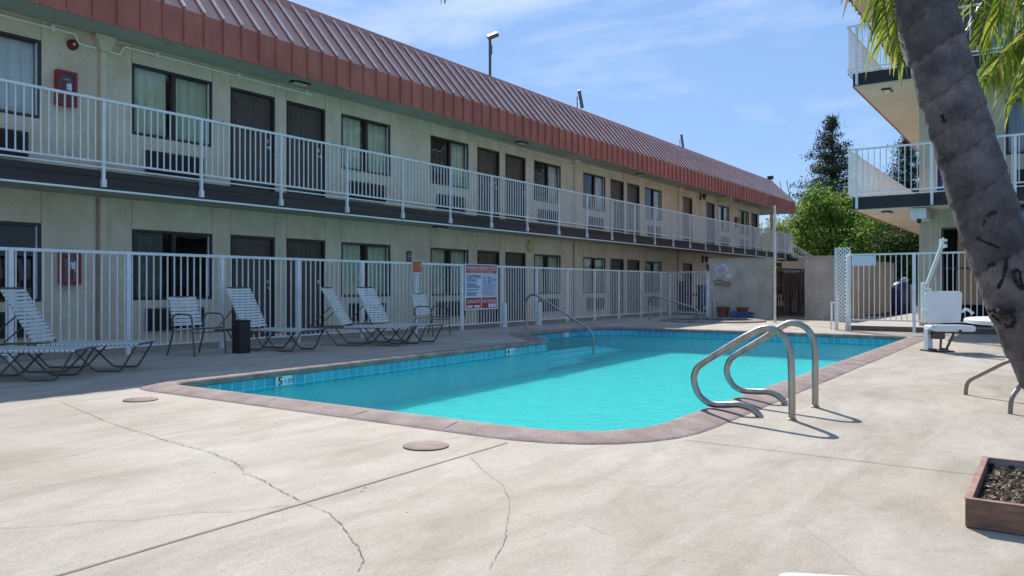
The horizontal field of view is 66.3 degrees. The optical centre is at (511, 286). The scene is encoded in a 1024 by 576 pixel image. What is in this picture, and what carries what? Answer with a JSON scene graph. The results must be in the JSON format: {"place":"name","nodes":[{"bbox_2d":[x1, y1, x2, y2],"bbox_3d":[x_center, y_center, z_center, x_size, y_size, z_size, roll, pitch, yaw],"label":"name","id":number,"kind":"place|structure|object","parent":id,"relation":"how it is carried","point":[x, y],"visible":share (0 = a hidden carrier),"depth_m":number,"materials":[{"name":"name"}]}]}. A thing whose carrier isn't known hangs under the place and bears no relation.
{"place":"outdoors","nodes":[
{"label":"outdoors","id":0,"kind":"place"},
{"bbox_2d":[0,312,1023,575],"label":"pool deck","id":1,"kind":"structure","parent":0,"point":[724,504],"depth_m":4.22,"materials":[{"name":"concrete"}]},
{"bbox_2d":[0,345,97,380],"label":"strap lounger","id":2,"kind":"object","parent":1,"relation":"on","point":[44,349],"visible":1,"depth_m":8.83,"materials":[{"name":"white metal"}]},
{"bbox_2d":[0,287,155,372],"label":"strap lounger","id":3,"kind":"object","parent":1,"relation":"on","point":[15,308],"visible":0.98,"depth_m":9.77,"materials":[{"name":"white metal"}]},
{"bbox_2d":[123,397,158,401],"bbox_3d":[-3.431,1.042,7.247,0.300,0.010,0.300,0,0,35],"label":"skimmer lid","id":4,"kind":"object","parent":1,"relation":"on","point":[138,399],"visible":1,"depth_m":7.20,"materials":[{"name":"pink plastic"}]},
{"bbox_2d":[166,296,226,356],"bbox_3d":[-4.866,0.604,12.075,0.674,0.901,0.610,0,0,29],"label":"strap chair","id":5,"kind":"object","parent":1,"relation":"on","point":[193,299],"visible":1,"depth_m":12.14,"materials":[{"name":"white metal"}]},
{"bbox_2d":[231,320,250,353],"bbox_3d":[-4.267,0.790,12.357,0.216,0.520,0.216,0,0,35],"label":"waste bin","id":6,"kind":"object","parent":1,"relation":"on","point":[240,336],"visible":1,"depth_m":12.29,"materials":[{"name":"black plastic"}]},
{"bbox_2d":[214,287,325,351],"bbox_3d":[-4.043,0.528,13.050,1.847,1.039,0.634,0,0,24],"label":"strap lounger","id":7,"kind":"object","parent":1,"relation":"on","point":[241,303],"visible":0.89,"depth_m":13.15,"materials":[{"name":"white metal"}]},
{"bbox_2d":[0,247,667,362],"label":"pool fence","id":8,"kind":"object","parent":1,"relation":"on","point":[128,290],"visible":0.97,"depth_m":14.78,"materials":[{"name":"white metal"}]},
{"bbox_2d":[412,260,421,301],"bbox_3d":[-2.116,-0.121,17.479,0.024,0.920,0.346,0,0,35],"label":"orange sign","id":9,"kind":"object","parent":8,"relation":"attached to","point":[417,267],"visible":1,"depth_m":17.49,"materials":[{"name":"white"}]},
{"bbox_2d":[464,264,497,309],"bbox_3d":[-0.753,0.012,19.441,0.016,1.124,1.350,0,0,35],"label":"pool warning sign","id":10,"kind":"object","parent":8,"relation":"attached to","point":[480,286],"visible":1,"depth_m":19.40,"materials":[{"name":"white"}]},
{"bbox_2d":[308,287,416,345],"bbox_3d":[-2.663,0.528,14.059,1.847,1.039,0.634,0,0,7],"label":"strap lounger","id":11,"kind":"object","parent":1,"relation":"on","point":[339,317],"visible":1,"depth_m":14.00,"materials":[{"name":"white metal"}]},
{"bbox_2d":[345,287,444,343],"bbox_3d":[-2.223,0.528,14.807,1.847,1.039,0.634,0,0,26],"label":"strap lounger","id":12,"kind":"object","parent":1,"relation":"on","point":[382,311],"visible":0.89,"depth_m":14.91,"materials":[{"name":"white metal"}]},
{"bbox_2d":[403,440,448,450],"bbox_3d":[-0.564,1.042,5.145,0.300,0.010,0.300,0,0,35],"label":"skimmer lid","id":13,"kind":"object","parent":1,"relation":"on","point":[427,445],"visible":1,"depth_m":5.12,"materials":[{"name":"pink plastic"}]},
{"bbox_2d":[410,293,450,336],"bbox_3d":[-1.755,0.604,16.735,0.674,0.901,0.610,0,0,33],"label":"strap chair","id":14,"kind":"object","parent":1,"relation":"on","point":[425,305],"visible":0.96,"depth_m":16.80,"materials":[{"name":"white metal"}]},
{"bbox_2d":[0,402,983,573],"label":"deck cracks","id":15,"kind":"object","parent":1,"relation":"on","point":[367,511],"visible":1,"depth_m":3.63,"materials":[{"name":"concrete"}]},
{"bbox_2d":[503,303,506,326],"bbox_3d":[-0.183,0.740,20.198,0.100,0.620,0.160,0,0,35],"label":"fence brace","id":16,"kind":"object","parent":1,"relation":"on","point":[504,314],"visible":0.93,"depth_m":20.16,"materials":[{"name":"white paint"}]},
{"bbox_2d":[55,337,998,575],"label":"deck joints","id":17,"kind":"object","parent":1,"relation":"on","point":[375,481],"visible":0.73,"depth_m":3.83,"materials":[{"name":"concrete"}]},
{"bbox_2d":[139,327,923,444],"bbox_3d":[1.466,1.057,12.657,7.898,0.086,13.750,0,0,35],"label":"pool coping","id":18,"kind":"object","parent":1,"relation":"on","point":[701,421],"visible":0.94,"depth_m":7.08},
{"bbox_2d":[537,302,542,324],"bbox_3d":[0.760,0.740,21.558,0.100,0.620,0.160,0,0,35],"label":"fence brace","id":19,"kind":"object","parent":1,"relation":"on","point":[539,313],"visible":1,"depth_m":21.53,"materials":[{"name":"white paint"}]},
{"bbox_2d":[524,294,594,353],"bbox_3d":[1.096,0.989,18.410,1.920,1.624,0.110,0,0,35],"label":"step handrail","id":20,"kind":"object","parent":1,"relation":"on","point":[567,315],"visible":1,"depth_m":18.43,"materials":[{"name":"metal"}]},
{"bbox_2d":[669,271,709,316],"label":"fence gate","id":21,"kind":"structure","parent":1,"relation":"on","point":[707,292],"depth_m":27.70,"materials":[{"name":"metal"}]},
{"bbox_2d":[679,274,705,309],"bbox_3d":[7.088,0.221,29.880,1.378,1.459,0.620,0,0,35],"label":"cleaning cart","id":22,"kind":"object","parent":1,"relation":"on","point":[683,293],"visible":0.38,"depth_m":29.88,"materials":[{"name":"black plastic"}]},
{"bbox_2d":[661,317,766,322],"bbox_3d":[6.087,1.027,23.771,3.122,0.086,3.122,0,0,35],"label":"spa coping","id":23,"kind":"object","parent":1,"relation":"on","point":[738,320],"visible":0.94,"depth_m":23.16,"materials":[{"name":"concrete"}]},
{"bbox_2d":[648,296,698,319],"bbox_3d":[4.960,0.686,24.113,1.670,0.780,0.111,0,0,32],"label":"spa handrail","id":24,"kind":"object","parent":23,"relation":"attached to","point":[694,308],"visible":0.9,"depth_m":24.07,"materials":[{"name":"metal"}]},
{"bbox_2d":[716,307,729,316],"bbox_3d":[7.058,0.865,26.201,0.439,0.370,0.439,0,0,35],"label":"flower pot","id":25,"kind":"object","parent":1,"relation":"on","point":[723,311],"visible":0.86,"depth_m":26.05,"materials":[{"name":"brown ceramic"}]},
{"bbox_2d":[707,257,773,317],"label":"enclosure wall","id":26,"kind":"structure","parent":1,"relation":"on","point":[751,282],"depth_m":26.23,"materials":[{"name":"grey paint"}]},
{"bbox_2d":[715,263,728,275],"bbox_3d":[7.128,-0.570,26.673,0.512,0.462,0.014,0,0,35],"label":"sign","id":27,"kind":"object","parent":26,"relation":"attached to","point":[721,269],"visible":1,"depth_m":26.67,"materials":[{"name":"white"}]},
{"bbox_2d":[776,261,804,268],"bbox_3d":[10.505,-0.710,29.348,3.000,0.280,5.800,0,0,35],"label":"shed roof edge","id":28,"kind":"object","parent":26,"relation":"attached to","point":[793,264],"visible":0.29,"depth_m":26.53,"materials":[{"name":"beige"}]},
{"bbox_2d":[731,311,753,317],"bbox_3d":[7.587,0.941,25.825,0.600,0.218,0.455,0,0,35],"label":"folded pool cover","id":29,"kind":"object","parent":1,"relation":"on","point":[741,314],"visible":0.95,"depth_m":25.68,"materials":[{"name":"blue fabric"}]},
{"bbox_2d":[736,307,748,311],"bbox_3d":[7.591,0.770,25.831,0.428,0.160,0.428,0,0,35],"label":"flower pot","id":30,"kind":"object","parent":29,"relation":"on","point":[742,309],"visible":0.96,"depth_m":25.68,"materials":[{"name":"brown ceramic"}]},
{"bbox_2d":[691,325,796,420],"bbox_3d":[1.872,0.692,6.390,0.872,0.766,0.072,0,0,35],"label":"ladder rail","id":31,"kind":"object","parent":1,"relation":"on","point":[702,363],"visible":1,"depth_m":6.33,"materials":[{"name":"metal"}]},
{"bbox_2d":[724,320,819,407],"bbox_3d":[2.316,0.682,7.036,0.850,0.768,0.072,0,0,35],"label":"ladder rail","id":32,"kind":"object","parent":1,"relation":"on","point":[806,328],"visible":0.99,"depth_m":6.96,"materials":[{"name":"metal"}]},
{"bbox_2d":[773,206,777,322],"bbox_3d":[7.665,-0.655,22.867,0.180,3.410,0.176,0,0,35],"label":"white pole","id":33,"kind":"object","parent":1,"relation":"on","point":[774,299],"visible":1,"depth_m":22.84,"materials":[{"name":"metal"}]},
{"bbox_2d":[779,572,844,575],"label":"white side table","id":34,"kind":"object","parent":1,"relation":"on","point":[795,574],"visible":1,"depth_m":1.69,"materials":[{"name":"plastic"}]},
{"bbox_2d":[830,295,838,329],"bbox_3d":[7.842,0.630,19.070,0.162,0.840,0.126,0,0,35],"label":"gate stop","id":35,"kind":"object","parent":1,"relation":"on","point":[831,324],"visible":0.53,"depth_m":19.05,"materials":[{"name":"white paint"}]},
{"bbox_2d":[834,247,850,330],"bbox_3d":[7.867,0.056,18.645,0.368,1.988,0.053,0,0,35],"label":"lattice panel","id":36,"kind":"object","parent":1,"relation":"on","point":[836,285],"visible":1,"depth_m":18.62,"materials":[{"name":"white paint"}]},
{"bbox_2d":[845,251,983,332],"bbox_3d":[14.570,0.140,14.087,16.120,1.820,0.062,0,0,35],"label":"pool fence","id":37,"kind":"object","parent":1,"relation":"on","point":[914,320],"visible":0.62,"depth_m":17.92,"materials":[{"name":"metal"}]},
{"bbox_2d":[852,255,875,265],"bbox_3d":[8.260,-0.605,18.412,0.520,0.230,0.019,0,0,35],"label":"fence notice","id":38,"kind":"object","parent":37,"relation":"attached to","point":[862,260],"visible":1,"depth_m":18.41,"materials":[{"name":"white"}]},
{"bbox_2d":[920,238,975,351],"bbox_3d":[6.981,0.130,12.639,0.850,1.841,0.449,0,0,0],"label":"pool lift","id":39,"kind":"object","parent":1,"relation":"on","point":[941,306],"visible":1,"depth_m":12.62,"materials":[{"name":"white metal"}]},
{"bbox_2d":[963,316,1021,413],"bbox_3d":[4.813,0.668,6.884,1.468,0.767,1.468,0,0,15],"label":"round table","id":40,"kind":"object","parent":1,"relation":"on","point":[982,320],"visible":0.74,"depth_m":7.05,"materials":[{"name":"white"}]},
{"bbox_2d":[964,456,1023,534],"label":"wooden planter","id":41,"kind":"object","parent":1,"relation":"on","point":[994,498],"visible":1,"depth_m":3.56,"materials":[{"name":"wood"}]},
{"bbox_2d":[441,0,1023,388],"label":"palm tree","id":42,"kind":"object","parent":41,"relation":"in","point":[980,192],"visible":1,"depth_m":3.67,"materials":[{"name":"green plant"}]},
{"bbox_2d":[249,336,881,430],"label":"water","id":43,"kind":"structure","parent":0,"point":[643,382],"depth_m":12.39,"materials":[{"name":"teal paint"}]},
{"bbox_2d":[201,330,898,392],"bbox_3d":[1.466,1.167,12.657,7.222,0.155,13.074,0,0,35],"label":"pool tile band","id":44,"kind":"object","parent":43,"relation":"attached to","point":[259,385],"visible":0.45,"depth_m":12.76,"materials":[{"name":"blue tile"}]},
{"bbox_2d":[276,375,292,385],"bbox_3d":[-2.775,1.147,9.570,0.003,0.115,0.274,0,0,33],"label":"depth marker","id":45,"kind":"object","parent":44,"relation":"attached to","point":[283,380],"visible":1,"depth_m":9.56,"materials":[{"name":"white"}]},
{"bbox_2d":[506,348,514,354],"bbox_3d":[-0.025,1.147,13.833,0.003,0.115,0.280,0,0,33],"label":"depth marker","id":46,"kind":"object","parent":44,"relation":"attached to","point":[510,351],"visible":1,"depth_m":13.83,"materials":[{"name":"white"}]},
{"bbox_2d":[548,346,628,368],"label":"pool steps","id":47,"kind":"structure","parent":43,"relation":"in","point":[564,357],"depth_m":17.47,"materials":[{"name":"teal paint"}]},
{"bbox_2d":[288,0,918,246],"label":"sky","id":48,"kind":"structure","parent":0,"point":[747,85],"materials":[{"name":"blue"}]},
{"bbox_2d":[676,294,917,316],"bbox_3d":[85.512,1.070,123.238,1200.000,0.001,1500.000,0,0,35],"label":"ground","id":49,"kind":"structure","parent":0,"point":[887,314],"depth_m":33.42,"materials":[{"name":"concrete"}]},
{"bbox_2d":[0,0,795,350],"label":"motel building","id":50,"kind":"structure","parent":49,"relation":"on","point":[238,60],"depth_m":16.38,"materials":[{"name":"beige paint"}]},
{"bbox_2d":[0,31,40,118],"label":"window","id":51,"kind":"structure","parent":50,"relation":"in","point":[20,56],"depth_m":12.28,"materials":[{"name":"grey glass"}]},
{"bbox_2d":[0,221,40,301],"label":"window","id":52,"kind":"structure","parent":50,"relation":"in","point":[12,234],"depth_m":12.23,"materials":[{"name":"glass"}]},
{"bbox_2d":[54,69,77,107],"bbox_3d":[-7.205,-3.190,12.661,0.120,0.560,0.310,0,0,35],"label":"fire extinguisher cabinet","id":53,"kind":"object","parent":50,"relation":"attached to","point":[64,80],"visible":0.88,"depth_m":12.64,"materials":[{"name":"red metal"}]},
{"bbox_2d":[58,252,80,284],"bbox_3d":[-7.170,-0.310,12.710,0.120,0.560,0.310,0,0,35],"label":"fire extinguisher cabinet","id":54,"kind":"object","parent":50,"relation":"attached to","point":[64,268],"visible":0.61,"depth_m":12.69,"materials":[{"name":"red metal"}]},
{"bbox_2d":[66,39,78,50],"bbox_3d":[-7.149,-3.940,12.775,0.081,0.176,0.176,0,0,35],"label":"fire bell","id":55,"kind":"object","parent":50,"relation":"attached to","point":[72,44],"visible":1,"depth_m":12.74,"materials":[{"name":"red metal"}]},
{"bbox_2d":[132,63,211,146],"bbox_3d":[-6.241,-3.270,14.336,0.212,1.240,1.580,0,0,35],"label":"window","id":56,"kind":"structure","parent":50,"relation":"in","point":[191,96],"depth_m":14.28,"materials":[{"name":"glass"}]},
{"bbox_2d":[132,229,211,299],"bbox_3d":[-6.198,-0.380,14.305,0.106,1.240,1.580,0,0,35],"label":"window","id":57,"kind":"structure","parent":50,"relation":"in","point":[154,241],"depth_m":14.26,"materials":[{"name":"glass"}]},
{"bbox_2d":[165,42,186,48],"bbox_3d":[-5.865,-4.199,13.685,0.180,0.020,0.320,0,0,35],"label":"soffit vent","id":58,"kind":"object","parent":50,"relation":"attached to","point":[174,45],"visible":1,"depth_m":13.65,"materials":[{"name":"metal"}]},
{"bbox_2d":[230,234,274,337],"bbox_3d":[-5.228,0.015,15.726,0.140,2.050,1.060,0,0,35],"label":"door","id":59,"kind":"structure","parent":50,"relation":"in","point":[240,245],"depth_m":15.85,"materials":[{"name":"brown metal"}]},
{"bbox_2d":[230,87,274,190],"bbox_3d":[-5.228,-2.860,15.726,0.140,2.050,1.060,0,0,35],"label":"door","id":60,"kind":"structure","parent":50,"relation":"in","point":[247,108],"depth_m":15.76,"materials":[{"name":"brown metal"}]},
{"bbox_2d":[289,80,310,86],"bbox_3d":[-4.369,-4.184,16.157,0.200,0.050,0.400,0,0,35],"label":"soffit light","id":61,"kind":"object","parent":50,"relation":"attached to","point":[300,83],"visible":1,"depth_m":16.07,"materials":[{"name":"white metal"}]},
{"bbox_2d":[286,238,324,334],"bbox_3d":[-4.458,0.015,16.835,0.140,2.050,1.060,0,0,35],"label":"door","id":62,"kind":"structure","parent":50,"relation":"in","point":[295,248],"depth_m":16.93,"materials":[{"name":"brown metal"}]},
{"bbox_2d":[286,100,324,197],"bbox_3d":[-4.458,-2.860,16.835,0.140,2.050,1.060,0,0,35],"label":"door","id":63,"kind":"structure","parent":50,"relation":"in","point":[304,121],"depth_m":16.88,"materials":[{"name":"brown metal"}]},
{"bbox_2d":[341,113,389,175],"bbox_3d":[-3.471,-3.270,18.328,0.212,1.240,1.580,0,0,35],"label":"window","id":64,"kind":"structure","parent":50,"relation":"in","point":[373,133],"depth_m":18.28,"materials":[{"name":"glass"}]},
{"bbox_2d":[341,242,389,296],"bbox_3d":[-3.471,-0.380,18.328,0.212,1.240,1.580,0,0,35],"label":"window","id":65,"kind":"structure","parent":50,"relation":"in","point":[349,251],"depth_m":18.28,"materials":[{"name":"glass"}]},
{"bbox_2d":[0,78,791,257],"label":"balcony railing","id":66,"kind":"object","parent":50,"relation":"on","point":[702,228],"visible":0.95,"depth_m":16.67,"materials":[{"name":"white metal"}]},
{"bbox_2d":[406,251,411,261],"bbox_3d":[-2.549,-0.745,19.454,0.025,0.260,0.180,0,0,35],"label":"door number sign","id":67,"kind":"object","parent":50,"relation":"attached to","point":[408,256],"visible":1,"depth_m":19.45,"materials":[{"name":"grey"}]},
{"bbox_2d":[430,135,468,188],"bbox_3d":[-1.726,-3.270,20.843,0.212,1.240,1.580,0,0,35],"label":"window","id":68,"kind":"structure","parent":50,"relation":"in","point":[454,149],"depth_m":21.19,"materials":[{"name":"clear glass"}]},
{"bbox_2d":[430,247,468,295],"bbox_3d":[-1.726,-0.380,20.843,0.212,1.240,1.580,0,0,35],"label":"window","id":69,"kind":"structure","parent":50,"relation":"in","point":[453,256],"depth_m":20.77,"materials":[{"name":"clear glass"}]},
{"bbox_2d":[477,250,499,322],"bbox_3d":[-0.713,0.015,22.233,0.140,2.050,1.060,0,0,35],"label":"door","id":70,"kind":"structure","parent":50,"relation":"in","point":[483,257],"depth_m":22.40,"materials":[{"name":"brown metal"}]},
{"bbox_2d":[477,146,499,218],"bbox_3d":[-0.713,-2.860,22.233,0.140,2.050,1.060,0,0,35],"label":"door","id":71,"kind":"structure","parent":50,"relation":"in","point":[488,161],"depth_m":22.28,"materials":[{"name":"brown metal"}]},
{"bbox_2d":[486,32,498,75],"bbox_3d":[-0.622,-7.122,25.308,0.370,2.304,0.445,0,0,-10],"label":"roof floodlight","id":72,"kind":"object","parent":50,"relation":"on","point":[492,36],"visible":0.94,"depth_m":25.25,"materials":[{"name":"grey metal"}]},
{"bbox_2d":[505,252,525,320],"bbox_3d":[0.057,0.015,23.342,0.140,2.050,1.060,0,0,35],"label":"door","id":73,"kind":"structure","parent":50,"relation":"in","point":[511,258],"depth_m":23.44,"materials":[{"name":"brown metal"}]},
{"bbox_2d":[505,153,525,221],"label":"door","id":74,"kind":"structure","parent":50,"relation":"in","point":[515,166],"depth_m":23.42,"materials":[{"name":"brown metal"}]},
{"bbox_2d":[526,240,533,251],"bbox_3d":[0.573,-1.221,23.904,0.081,0.360,0.360,0,0,35],"label":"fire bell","id":75,"kind":"object","parent":50,"relation":"attached to","point":[530,245],"visible":1,"depth_m":23.85,"materials":[{"name":"beige"}]},
{"bbox_2d":[534,160,560,203],"bbox_3d":[1.045,-3.270,24.835,0.212,1.240,1.580,0,0,35],"label":"window","id":76,"kind":"structure","parent":50,"relation":"in","point":[549,169],"depth_m":25.16,"materials":[{"name":"glass"}]},
{"bbox_2d":[534,254,560,293],"bbox_3d":[1.045,-0.380,24.835,0.212,1.240,1.580,0,0,35],"label":"window","id":77,"kind":"structure","parent":50,"relation":"in","point":[554,261],"depth_m":25.10,"materials":[{"name":"glass"}]},
{"bbox_2d":[577,90,583,108],"bbox_3d":[2.476,-6.547,28.456,0.065,1.154,0.434,0,0,35],"label":"roof antenna","id":78,"kind":"object","parent":50,"relation":"on","point":[580,99],"visible":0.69,"depth_m":28.41,"materials":[{"name":"grey metal"}]},
{"bbox_2d":[583,172,604,211],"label":"window","id":79,"kind":"structure","parent":50,"relation":"in","point":[595,179],"depth_m":27.75,"materials":[{"name":"glass"}]},
{"bbox_2d":[583,257,604,292],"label":"window","id":80,"kind":"structure","parent":50,"relation":"in","point":[596,263],"depth_m":27.30,"materials":[{"name":"glass"}]},
{"bbox_2d":[610,258,623,314],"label":"door","id":81,"kind":"structure","parent":50,"relation":"in","point":[615,264],"depth_m":28.89,"materials":[{"name":"brown metal"}]},
{"bbox_2d":[610,179,623,233],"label":"door","id":82,"kind":"structure","parent":50,"relation":"in","point":[616,187],"depth_m":28.89,"materials":[{"name":"wood"}]},
{"bbox_2d":[627,259,639,313],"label":"door","id":83,"kind":"structure","parent":50,"relation":"in","point":[634,265],"depth_m":29.84,"materials":[{"name":"brown metal"}]},
{"bbox_2d":[627,183,639,235],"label":"door","id":84,"kind":"structure","parent":50,"relation":"in","point":[633,191],"depth_m":29.98,"materials":[{"name":"brown metal"}]},
{"bbox_2d":[645,187,661,220],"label":"window","id":85,"kind":"structure","parent":50,"relation":"in","point":[653,192],"depth_m":31.80,"materials":[{"name":"black glass"}]},
{"bbox_2d":[645,261,661,292],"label":"window","id":86,"kind":"structure","parent":50,"relation":"in","point":[653,264],"depth_m":31.77,"materials":[{"name":"black glass"}]},
{"bbox_2d":[683,263,691,305],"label":"door","id":87,"kind":"structure","parent":50,"relation":"in","point":[686,266],"depth_m":34.47,"materials":[{"name":"brown metal"}]},
{"bbox_2d":[683,196,691,241],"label":"door","id":88,"kind":"structure","parent":50,"relation":"in","point":[687,202],"depth_m":34.37,"materials":[{"name":"brown metal"}]},
{"bbox_2d":[706,202,714,244],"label":"door","id":89,"kind":"structure","parent":50,"relation":"in","point":[710,207],"depth_m":36.66,"materials":[{"name":"brown metal"}]},
{"bbox_2d":[718,205,728,231],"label":"window","id":90,"kind":"structure","parent":50,"relation":"in","point":[723,208],"depth_m":37.90,"materials":[{"name":"black glass"}]},
{"bbox_2d":[739,210,748,234],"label":"window","id":91,"kind":"structure","parent":50,"relation":"in","point":[742,214],"depth_m":40.35,"materials":[{"name":"black glass"}]},
{"bbox_2d":[751,213,757,249],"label":"door","id":92,"kind":"structure","parent":50,"relation":"in","point":[754,217],"depth_m":41.85,"materials":[{"name":"brown metal"}]},
{"bbox_2d":[759,214,820,286],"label":"broadleaf tree","id":93,"kind":"object","parent":49,"relation":"on","point":[781,223],"visible":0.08,"depth_m":61.43,"materials":[{"name":"green plant"}]},
{"bbox_2d":[785,243,811,260],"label":"outdoor staircase","id":94,"kind":"structure","parent":49,"relation":"on","point":[792,258],"depth_m":43.27,"materials":[{"name":"metal"}]},
{"bbox_2d":[787,113,867,234],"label":"conifer tree","id":95,"kind":"object","parent":49,"relation":"on","point":[833,170],"visible":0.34,"depth_m":84.67,"materials":[{"name":"green plant"}]},
{"bbox_2d":[777,176,885,260],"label":"broadleaf tree","id":96,"kind":"object","parent":49,"relation":"on","point":[822,210],"visible":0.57,"depth_m":53.79,"materials":[{"name":"green plant"}]},
{"bbox_2d":[784,255,895,319],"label":"trash enclosure wall","id":97,"kind":"structure","parent":49,"relation":"on","point":[819,284],"depth_m":25.10,"materials":[{"name":"grey paint"}]},
{"bbox_2d":[776,268,804,316],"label":"brown gate","id":98,"kind":"structure","parent":97,"relation":"attached to","point":[791,294],"depth_m":25.78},
{"bbox_2d":[828,212,918,278],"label":"broadleaf tree","id":99,"kind":"object","parent":49,"relation":"on","point":[869,226],"visible":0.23,"depth_m":49.13,"materials":[{"name":"green plant"}]},
{"bbox_2d":[863,224,918,303],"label":"broadleaf tree","id":100,"kind":"object","parent":49,"relation":"on","point":[893,242],"visible":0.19,"depth_m":46.00,"materials":[{"name":"green plant"}]},
{"bbox_2d":[883,136,918,231],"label":"conifer tree","id":101,"kind":"object","parent":49,"relation":"on","point":[907,168],"visible":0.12,"depth_m":87.65,"materials":[{"name":"green plant"}]},
{"bbox_2d":[891,277,911,315],"bbox_3d":[13.971,0.360,28.037,0.810,1.380,0.700,0,0,35],"label":"blue bin","id":102,"kind":"object","parent":49,"relation":"on","point":[904,296],"visible":0.81,"depth_m":27.81,"materials":[{"name":"plastic"}]},
{"bbox_2d":[849,0,1023,326],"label":"motel building","id":103,"kind":"structure","parent":49,"relation":"on","point":[899,110],"depth_m":18.43,"materials":[{"name":"paint"}]},
{"bbox_2d":[910,208,931,222],"bbox_3d":[9.471,-1.605,18.137,0.320,0.340,1.000,0,0,35],"label":"security light box","id":104,"kind":"object","parent":103,"relation":"attached to","point":[918,215],"visible":1,"depth_m":17.77,"materials":[{"name":"white metal"}]},
{"bbox_2d":[847,0,1019,84],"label":"balcony railing","id":105,"kind":"object","parent":103,"relation":"on","point":[854,58],"visible":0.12,"depth_m":18.33,"materials":[{"name":"metal"}]},
{"bbox_2d":[847,133,1023,208],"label":"balcony railing","id":106,"kind":"object","parent":103,"relation":"on","point":[880,183],"visible":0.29,"depth_m":18.21,"materials":[{"name":"metal"}]},
{"bbox_2d":[937,167,944,191],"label":"door","id":107,"kind":"structure","parent":103,"relation":"in","point":[939,179],"depth_m":18.39,"materials":[{"name":"blue metal"}]},
{"bbox_2d":[941,227,990,326],"bbox_3d":[10.582,-0.220,18.246,1.000,2.300,0.454,0,0,35],"label":"door","id":108,"kind":"structure","parent":103,"relation":"in","point":[960,247],"depth_m":18.42,"materials":[{"name":"brown metal"}]},
{"bbox_2d":[957,0,981,56],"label":"door","id":109,"kind":"structure","parent":103,"relation":"in","point":[966,19],"depth_m":18.07,"materials":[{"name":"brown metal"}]},
{"bbox_2d":[1006,98,1023,154],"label":"window","id":110,"kind":"structure","parent":103,"relation":"in","point":[1015,121],"depth_m":17.72,"materials":[{"name":"black glass"}]},
{"bbox_2d":[845,312,996,334],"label":"raised walkway","id":111,"kind":"structure","parent":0,"point":[895,326],"depth_m":18.57,"materials":[{"name":"concrete"}]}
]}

